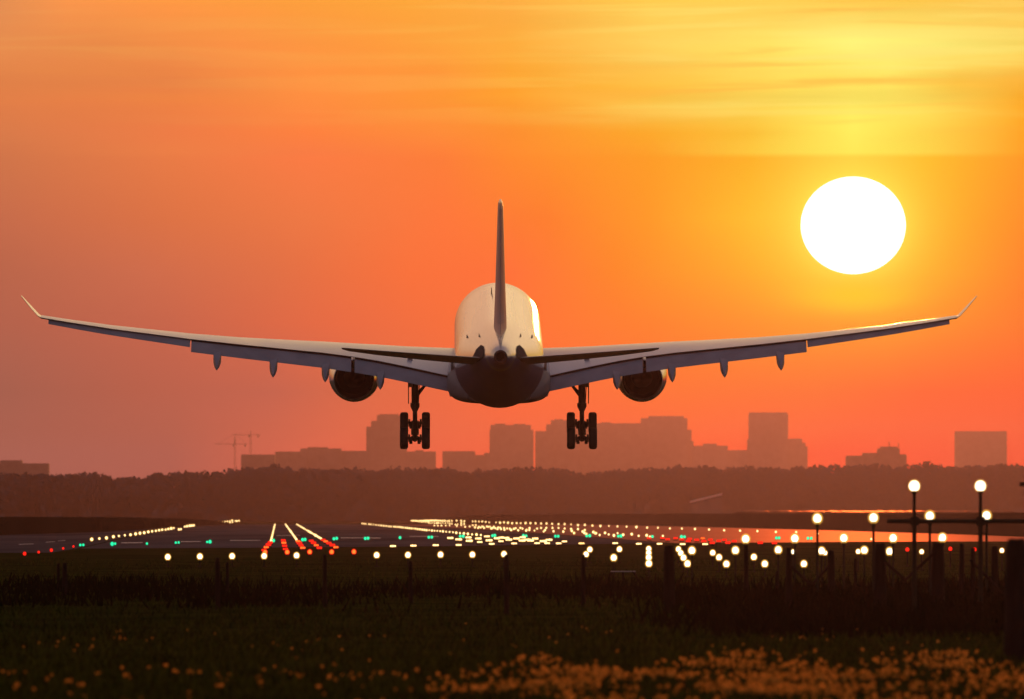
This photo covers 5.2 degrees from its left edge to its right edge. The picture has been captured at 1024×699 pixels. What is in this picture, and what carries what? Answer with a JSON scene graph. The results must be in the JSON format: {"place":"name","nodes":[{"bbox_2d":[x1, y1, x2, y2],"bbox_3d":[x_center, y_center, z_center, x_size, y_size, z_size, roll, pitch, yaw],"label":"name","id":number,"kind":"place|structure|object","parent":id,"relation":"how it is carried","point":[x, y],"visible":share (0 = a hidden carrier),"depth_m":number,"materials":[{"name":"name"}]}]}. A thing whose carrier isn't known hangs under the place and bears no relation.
{"place":"outdoors","nodes":[
{"label":"outdoors","id":0,"kind":"place"},
{"bbox_2d":[0,460,49,475],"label":"building","id":1,"kind":"structure","parent":0,"point":[19,467],"depth_m":11499.47,"materials":[{"name":"concrete"}]},
{"bbox_2d":[0,517,233,534],"bbox_3d":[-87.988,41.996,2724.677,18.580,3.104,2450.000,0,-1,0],"label":"grass bank","id":2,"kind":"structure","parent":0,"point":[27,525],"depth_m":2089.31,"materials":[{"name":"plant"}]},
{"bbox_2d":[241,454,274,468],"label":"building","id":3,"kind":"structure","parent":0,"point":[255,461],"depth_m":12299.55,"materials":[{"name":"concrete"}]},
{"bbox_2d":[275,447,368,471],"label":"building","id":4,"kind":"structure","parent":0,"point":[325,458],"depth_m":13402.54,"materials":[{"name":"concrete"}]},
{"bbox_2d":[366,414,406,470],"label":"building","id":5,"kind":"structure","parent":0,"point":[384,449],"depth_m":13799.78,"materials":[{"name":"concrete"}]},
{"bbox_2d":[407,450,491,474],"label":"building","id":6,"kind":"structure","parent":0,"point":[467,461],"depth_m":13302.44,"materials":[{"name":"concrete"}]},
{"bbox_2d":[21,199,976,448],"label":"airliner","id":7,"kind":"object","parent":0,"point":[498,356],"visible":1,"depth_m":715.85,"materials":[{"name":"white paint"}]},
{"bbox_2d":[489,424,533,470],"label":"building","id":8,"kind":"structure","parent":0,"point":[511,446],"depth_m":13799.75,"materials":[{"name":"concrete"}]},
{"bbox_2d":[0,521,1023,698],"bbox_3d":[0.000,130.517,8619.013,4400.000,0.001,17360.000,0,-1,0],"label":"ground","id":9,"kind":"structure","parent":0,"point":[805,551],"depth_m":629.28,"materials":[{"name":"green plant"}]},
{"bbox_2d":[0,526,190,552],"bbox_3d":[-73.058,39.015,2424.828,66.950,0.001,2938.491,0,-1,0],"label":"taxiway","id":10,"kind":"structure","parent":9,"relation":"on","point":[35,543],"depth_m":1429.37,"materials":[{"name":"grey asphalt"}]},
{"bbox_2d":[165,554,169,566],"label":"approach light","id":11,"kind":"object","parent":9,"relation":"on","point":[167,556],"visible":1,"depth_m":695.80,"materials":[{"name":"glass"}]},
{"bbox_2d":[197,554,201,566],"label":"approach light","id":12,"kind":"object","parent":9,"relation":"on","point":[199,556],"visible":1,"depth_m":695.80,"materials":[{"name":"glass"}]},
{"bbox_2d":[230,554,234,566],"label":"approach light","id":13,"kind":"object","parent":9,"relation":"on","point":[231,556],"visible":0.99,"depth_m":695.80,"materials":[{"name":"glass"}]},
{"bbox_2d":[233,434,245,469],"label":"tower crane","id":14,"kind":"object","parent":9,"relation":"on","point":[235,454],"visible":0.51,"depth_m":14198.54,"materials":[{"name":"metal"}]},
{"bbox_2d":[262,553,266,566],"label":"approach light","id":15,"kind":"object","parent":9,"relation":"on","point":[264,556],"visible":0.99,"depth_m":695.80,"materials":[{"name":"glass"}]},
{"bbox_2d":[285,549,289,556],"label":"red light","id":16,"kind":"object","parent":9,"relation":"on","point":[287,552],"visible":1,"depth_m":871.71,"materials":[{"name":"glass"}]},
{"bbox_2d":[294,553,298,566],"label":"approach light","id":17,"kind":"object","parent":9,"relation":"on","point":[296,555],"visible":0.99,"depth_m":695.81,"materials":[{"name":"glass"}]},
{"bbox_2d":[307,549,311,556],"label":"red light","id":18,"kind":"object","parent":9,"relation":"on","point":[309,552],"visible":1,"depth_m":871.71,"materials":[{"name":"glass"}]},
{"bbox_2d":[323,554,326,607],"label":"wooden post","id":19,"kind":"object","parent":9,"relation":"on","point":[324,579],"visible":0.88,"depth_m":388.35,"materials":[{"name":"brown wood"}]},
{"bbox_2d":[329,549,333,556],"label":"red light","id":20,"kind":"object","parent":9,"relation":"on","point":[331,552],"visible":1,"depth_m":871.72,"materials":[{"name":"glass"}]},
{"bbox_2d":[351,549,356,556],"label":"red light","id":21,"kind":"object","parent":9,"relation":"on","point":[353,551],"visible":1,"depth_m":871.71,"materials":[{"name":"glass"}]},
{"bbox_2d":[80,524,660,548],"bbox_3d":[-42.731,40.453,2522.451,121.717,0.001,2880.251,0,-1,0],"label":"runway","id":22,"kind":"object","parent":9,"relation":"on","point":[347,535],"visible":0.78,"depth_m":1621.27,"materials":[{"name":"grey asphalt"}]},
{"bbox_2d":[230,540,259,540],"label":"runway marking","id":23,"kind":"object","parent":22,"relation":"on","point":[244,540],"visible":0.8,"depth_m":1424.90,"materials":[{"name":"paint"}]},
{"bbox_2d":[374,553,378,566],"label":"approach light","id":24,"kind":"object","parent":9,"relation":"on","point":[376,555],"visible":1,"depth_m":695.80,"materials":[{"name":"glass"}]},
{"bbox_2d":[405,552,409,566],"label":"approach light","id":25,"kind":"object","parent":9,"relation":"on","point":[407,554],"visible":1,"depth_m":695.81,"materials":[{"name":"glass"}]},
{"bbox_2d":[409,561,412,603],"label":"wooden post","id":26,"kind":"object","parent":9,"relation":"on","point":[410,582],"visible":0.85,"depth_m":406.35,"materials":[{"name":"brown wood"}]},
{"bbox_2d":[438,552,442,566],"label":"approach light","id":27,"kind":"object","parent":9,"relation":"on","point":[440,554],"visible":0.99,"depth_m":695.81,"materials":[{"name":"glass"}]},
{"bbox_2d":[470,552,474,566],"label":"approach light","id":28,"kind":"object","parent":9,"relation":"on","point":[472,554],"visible":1,"depth_m":695.81,"materials":[{"name":"glass"}]},
{"bbox_2d":[0,570,1004,637],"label":"scrub","id":29,"kind":"object","parent":9,"relation":"on","point":[845,609],"visible":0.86,"depth_m":394.99,"materials":[{"name":"green plant"}]},
{"bbox_2d":[504,554,508,613],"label":"wooden post","id":30,"kind":"object","parent":9,"relation":"on","point":[506,585],"visible":0.91,"depth_m":364.16,"materials":[{"name":"brown wood"}]},
{"bbox_2d":[0,461,1023,520],"bbox_3d":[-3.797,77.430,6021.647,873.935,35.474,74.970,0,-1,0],"label":"distant wood","id":31,"kind":"object","parent":9,"relation":"on","point":[273,492],"visible":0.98,"depth_m":5996.30,"materials":[{"name":"brown plant"}]},
{"bbox_2d":[2,623,1023,698],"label":"wildflowers","id":32,"kind":"object","parent":9,"relation":"on","point":[760,686],"visible":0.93,"depth_m":211.28,"materials":[{"name":"yellow plant"}]},
{"bbox_2d":[581,555,585,606],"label":"wooden post","id":33,"kind":"object","parent":9,"relation":"on","point":[583,585],"visible":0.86,"depth_m":391.24,"materials":[{"name":"brown wood"}]},
{"bbox_2d":[584,552,588,566],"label":"approach light","id":34,"kind":"object","parent":9,"relation":"on","point":[586,554],"visible":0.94,"depth_m":699.81,"materials":[{"name":"glass"}]},
{"bbox_2d":[588,547,591,562],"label":"approach light","id":35,"kind":"object","parent":9,"relation":"on","point":[589,549],"visible":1,"depth_m":755.81,"materials":[{"name":"glass"}]},
{"bbox_2d":[611,555,616,576],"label":"approach light","id":36,"kind":"object","parent":9,"relation":"on","point":[613,557],"visible":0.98,"depth_m":581.84,"materials":[{"name":"metal"}]},
{"bbox_2d":[617,547,621,562],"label":"approach light","id":37,"kind":"object","parent":9,"relation":"on","point":[619,549],"visible":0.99,"depth_m":755.81,"materials":[{"name":"glass"}]},
{"bbox_2d":[610,571,638,582],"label":"trestle","id":38,"kind":"object","parent":9,"relation":"on","point":[634,572],"visible":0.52,"depth_m":523.56,"materials":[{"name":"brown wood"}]},
{"bbox_2d":[646,561,651,576],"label":"approach light","id":39,"kind":"object","parent":9,"relation":"on","point":[648,563],"visible":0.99,"depth_m":581.83,"materials":[{"name":"glass"}]},
{"bbox_2d":[664,545,674,612],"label":"wooden post","id":40,"kind":"object","parent":9,"relation":"on","point":[669,582],"visible":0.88,"depth_m":367.90,"materials":[{"name":"brown wood"}]},
{"bbox_2d":[676,547,680,562],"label":"approach light","id":41,"kind":"object","parent":9,"relation":"on","point":[678,549],"visible":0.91,"depth_m":755.80,"materials":[{"name":"glass"}]},
{"bbox_2d":[678,551,682,566],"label":"approach light","id":42,"kind":"object","parent":9,"relation":"on","point":[680,553],"visible":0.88,"depth_m":699.81,"materials":[{"name":"glass"}]},
{"bbox_2d":[681,555,685,571],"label":"approach light","id":43,"kind":"object","parent":9,"relation":"on","point":[683,557],"visible":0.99,"depth_m":632.82,"materials":[{"name":"glass"}]},
{"bbox_2d":[685,561,689,576],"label":"approach light","id":44,"kind":"object","parent":9,"relation":"on","point":[687,564],"visible":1,"depth_m":581.82,"materials":[{"name":"glass"}]},
{"bbox_2d":[689,547,694,584],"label":"approach light","id":45,"kind":"object","parent":9,"relation":"on","point":[691,550],"visible":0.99,"depth_m":517.87,"materials":[{"name":"metal"}]},
{"bbox_2d":[390,524,1023,542],"bbox_3d":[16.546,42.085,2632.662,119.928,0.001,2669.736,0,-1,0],"label":"taxiway","id":46,"kind":"structure","parent":9,"relation":"on","point":[752,534],"depth_m":1981.80,"materials":[{"name":"grey asphalt"}]},
{"bbox_2d":[710,550,714,566],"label":"approach light","id":47,"kind":"object","parent":9,"relation":"on","point":[712,552],"visible":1,"depth_m":699.82,"materials":[{"name":"glass"}]},
{"bbox_2d":[716,555,721,571],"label":"approach light","id":48,"kind":"object","parent":9,"relation":"on","point":[719,557],"visible":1,"depth_m":632.83,"materials":[{"name":"metal"}]},
{"bbox_2d":[723,561,728,576],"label":"approach light","id":49,"kind":"object","parent":9,"relation":"on","point":[726,564],"visible":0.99,"depth_m":581.82,"materials":[{"name":"glass"}]},
{"bbox_2d":[732,547,737,581],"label":"approach light","id":50,"kind":"object","parent":9,"relation":"on","point":[735,550],"visible":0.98,"depth_m":517.86,"materials":[{"name":"metal"}]},
{"bbox_2d":[742,535,748,545],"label":"approach light","id":51,"kind":"object","parent":9,"relation":"on","point":[745,538],"visible":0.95,"depth_m":456.85,"materials":[{"name":"glass"}]},
{"bbox_2d":[744,545,748,596],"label":"wooden post","id":52,"kind":"object","parent":9,"relation":"on","point":[746,580],"visible":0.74,"depth_m":414.34,"materials":[{"name":"brown wood"}]},
{"bbox_2d":[751,554,756,571],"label":"approach light","id":53,"kind":"object","parent":9,"relation":"on","point":[753,556],"visible":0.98,"depth_m":632.83,"materials":[{"name":"metal"}]},
{"bbox_2d":[762,561,767,576],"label":"approach light","id":54,"kind":"object","parent":9,"relation":"on","point":[764,563],"visible":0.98,"depth_m":581.82,"materials":[{"name":"glass"}]},
{"bbox_2d":[775,546,780,570],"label":"approach light","id":55,"kind":"object","parent":9,"relation":"on","point":[778,549],"visible":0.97,"depth_m":517.86,"materials":[{"name":"glass"}]},
{"bbox_2d":[792,550,793,570],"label":"approach light","id":56,"kind":"object","parent":9,"relation":"on","point":[792,558],"visible":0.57,"depth_m":649.85,"materials":[{"name":"metal"}]},
{"bbox_2d":[791,535,797,588],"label":"approach light","id":57,"kind":"object","parent":9,"relation":"on","point":[794,538],"visible":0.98,"depth_m":456.88,"materials":[{"name":"metal"}]},
{"bbox_2d":[785,548,810,606],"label":"wooden post","id":58,"kind":"object","parent":9,"relation":"on","point":[789,567],"visible":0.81,"depth_m":364.13,"materials":[{"name":"brown wood"}]},
{"bbox_2d":[801,561,806,576],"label":"approach light","id":59,"kind":"object","parent":9,"relation":"on","point":[803,563],"visible":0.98,"depth_m":581.83,"materials":[{"name":"glass"}]},
{"bbox_2d":[814,514,820,599],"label":"approach light","id":60,"kind":"object","parent":9,"relation":"on","point":[817,518],"visible":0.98,"depth_m":398.90,"materials":[{"name":"metal"}]},
{"bbox_2d":[819,547,824,584],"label":"approach light","id":61,"kind":"object","parent":9,"relation":"on","point":[821,550],"visible":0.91,"depth_m":517.86,"materials":[{"name":"metal"}]},
{"bbox_2d":[812,550,834,592],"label":"wooden post","id":62,"kind":"object","parent":9,"relation":"on","point":[830,567],"visible":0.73,"depth_m":414.29,"materials":[{"name":"brown wood"}]},
{"bbox_2d":[824,551,827,570],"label":"approach light","id":63,"kind":"object","parent":9,"relation":"on","point":[825,552],"visible":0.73,"depth_m":649.85,"materials":[{"name":"metal"}]},
{"bbox_2d":[840,534,846,588],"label":"approach light","id":64,"kind":"object","parent":9,"relation":"on","point":[843,537],"visible":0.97,"depth_m":456.88,"materials":[{"name":"metal"}]},
{"bbox_2d":[854,558,856,587],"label":"wooden post","id":65,"kind":"object","parent":9,"relation":"on","point":[855,570],"visible":0.61,"depth_m":449.77,"materials":[{"name":"brown wood"}]},
{"bbox_2d":[856,549,860,570],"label":"approach light","id":66,"kind":"object","parent":9,"relation":"on","point":[857,551],"visible":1,"depth_m":649.85,"materials":[{"name":"metal"}]},
{"bbox_2d":[861,547,867,584],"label":"approach light","id":67,"kind":"object","parent":9,"relation":"on","point":[864,550],"visible":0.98,"depth_m":517.86,"materials":[{"name":"glass"}]},
{"bbox_2d":[870,513,876,590],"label":"approach light","id":68,"kind":"object","parent":9,"relation":"on","point":[873,517],"visible":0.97,"depth_m":398.90,"materials":[{"name":"metal"}]},
{"bbox_2d":[887,548,891,582],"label":"approach light","id":69,"kind":"object","parent":9,"relation":"on","point":[889,551],"visible":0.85,"depth_m":517.86,"materials":[{"name":"metal"}]},
{"bbox_2d":[874,543,905,606],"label":"wooden post","id":70,"kind":"object","parent":9,"relation":"on","point":[880,564],"visible":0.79,"depth_m":349.55,"materials":[{"name":"brown wood"}]},
{"bbox_2d":[890,534,895,587],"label":"approach light","id":71,"kind":"object","parent":9,"relation":"on","point":[893,538],"visible":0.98,"depth_m":456.88,"materials":[{"name":"metal"}]},
{"bbox_2d":[905,547,909,566],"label":"red light","id":72,"kind":"object","parent":9,"relation":"on","point":[906,549],"visible":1,"depth_m":699.84,"materials":[{"name":"glass"}]},
{"bbox_2d":[919,550,923,570],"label":"approach light","id":73,"kind":"object","parent":9,"relation":"on","point":[921,552],"visible":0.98,"depth_m":649.84,"materials":[{"name":"glass"}]},
{"bbox_2d":[902,542,944,605],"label":"wooden post","id":74,"kind":"object","parent":9,"relation":"on","point":[936,555],"visible":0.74,"depth_m":364.05,"materials":[{"name":"brown wood"}]},
{"bbox_2d":[926,512,933,594],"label":"approach light","id":75,"kind":"object","parent":9,"relation":"on","point":[929,515],"visible":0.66,"depth_m":398.89,"materials":[{"name":"metal"}]},
{"bbox_2d":[939,534,945,547],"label":"approach light","id":76,"kind":"object","parent":9,"relation":"on","point":[942,537],"visible":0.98,"depth_m":456.86,"materials":[{"name":"glass"}]},
{"bbox_2d":[948,547,951,566],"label":"red light","id":77,"kind":"object","parent":9,"relation":"on","point":[950,549],"visible":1,"depth_m":699.84,"materials":[{"name":"glass"}]},
{"bbox_2d":[887,481,1023,611],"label":"light mast","id":78,"kind":"object","parent":9,"relation":"on","point":[914,521],"visible":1,"depth_m":338.90,"materials":[{"name":"metal"}]},
{"bbox_2d":[959,544,963,594],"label":"wooden post","id":79,"kind":"object","parent":9,"relation":"on","point":[961,568],"visible":0.75,"depth_m":398.65,"materials":[{"name":"brown wood"}]},
{"bbox_2d":[969,547,1002,600],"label":"wooden post","id":80,"kind":"object","parent":9,"relation":"on","point":[972,574],"visible":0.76,"depth_m":377.21,"materials":[{"name":"brown wood"}]},
{"bbox_2d":[983,511,989,591],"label":"approach light","id":81,"kind":"object","parent":9,"relation":"on","point":[986,514],"visible":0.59,"depth_m":398.90,"materials":[{"name":"metal"}]},
{"bbox_2d":[991,546,997,593],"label":"wooden post","id":82,"kind":"object","parent":9,"relation":"on","point":[994,566],"visible":0.65,"depth_m":406.31,"materials":[{"name":"brown wood"}]},
{"bbox_2d":[999,548,1004,570],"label":"approach light","id":83,"kind":"object","parent":9,"relation":"on","point":[1001,550],"visible":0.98,"depth_m":649.85,"materials":[{"name":"metal"}]},
{"bbox_2d":[1004,538,1023,660],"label":"wooden post","id":84,"kind":"object","parent":9,"relation":"on","point":[1014,605],"visible":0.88,"depth_m":246.29,"materials":[{"name":"brown wood"}]},
{"bbox_2d":[0,0,1023,479],"label":"sky","id":85,"kind":"structure","parent":0,"point":[340,171],"materials":[{"name":"orange"}]},
{"bbox_2d":[801,177,904,273],"bbox_3d":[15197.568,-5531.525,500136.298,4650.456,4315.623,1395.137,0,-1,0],"label":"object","id":86,"kind":"object","parent":85,"relation":"in","point":[852,225],"visible":1,"depth_m":499642.44,"materials":[{"name":"white"}]},
{"bbox_2d":[535,419,579,474],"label":"building","id":87,"kind":"structure","parent":0,"point":[552,450],"depth_m":13905.40,"materials":[{"name":"concrete"}]},
{"bbox_2d":[580,422,641,474],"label":"building","id":88,"kind":"structure","parent":0,"point":[619,445],"depth_m":13949.69,"materials":[{"name":"concrete"}]},
{"bbox_2d":[641,416,693,469],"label":"building","id":89,"kind":"structure","parent":0,"point":[667,441],"depth_m":14049.87,"materials":[{"name":"concrete"}]},
{"bbox_2d":[690,493,721,513],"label":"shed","id":90,"kind":"structure","parent":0,"point":[712,504],"depth_m":5929.41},
{"bbox_2d":[403,513,1023,535],"bbox_3d":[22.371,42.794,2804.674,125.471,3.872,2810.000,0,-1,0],"label":"grass bank","id":91,"kind":"structure","parent":0,"point":[856,522],"depth_m":2767.51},
{"bbox_2d":[693,444,747,484],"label":"building","id":92,"kind":"structure","parent":0,"point":[718,457],"depth_m":13599.66,"materials":[{"name":"concrete"}]},
{"bbox_2d":[747,412,789,469],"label":"building","id":93,"kind":"structure","parent":0,"point":[768,443],"depth_m":13799.89,"materials":[{"name":"concrete"}]},
{"bbox_2d":[789,439,807,469],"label":"building","id":94,"kind":"structure","parent":0,"point":[798,452],"depth_m":13859.74,"materials":[{"name":"concrete"}]},
{"bbox_2d":[846,441,906,469],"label":"building","id":95,"kind":"structure","parent":0,"point":[893,457],"depth_m":9605.62,"materials":[{"name":"brown concrete"}]},
{"bbox_2d":[732,512,1023,513],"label":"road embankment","id":96,"kind":"structure","parent":0,"point":[866,512],"depth_m":4017.43,"materials":[{"name":"brown plant"}]},
{"bbox_2d":[752,510,1015,511],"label":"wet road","id":97,"kind":"structure","parent":0,"point":[882,511],"depth_m":4028.24,"materials":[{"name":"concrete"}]},
{"bbox_2d":[954,431,1006,468],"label":"building","id":98,"kind":"structure","parent":0,"point":[980,448],"depth_m":13499.73,"materials":[{"name":"concrete"}]}
]}

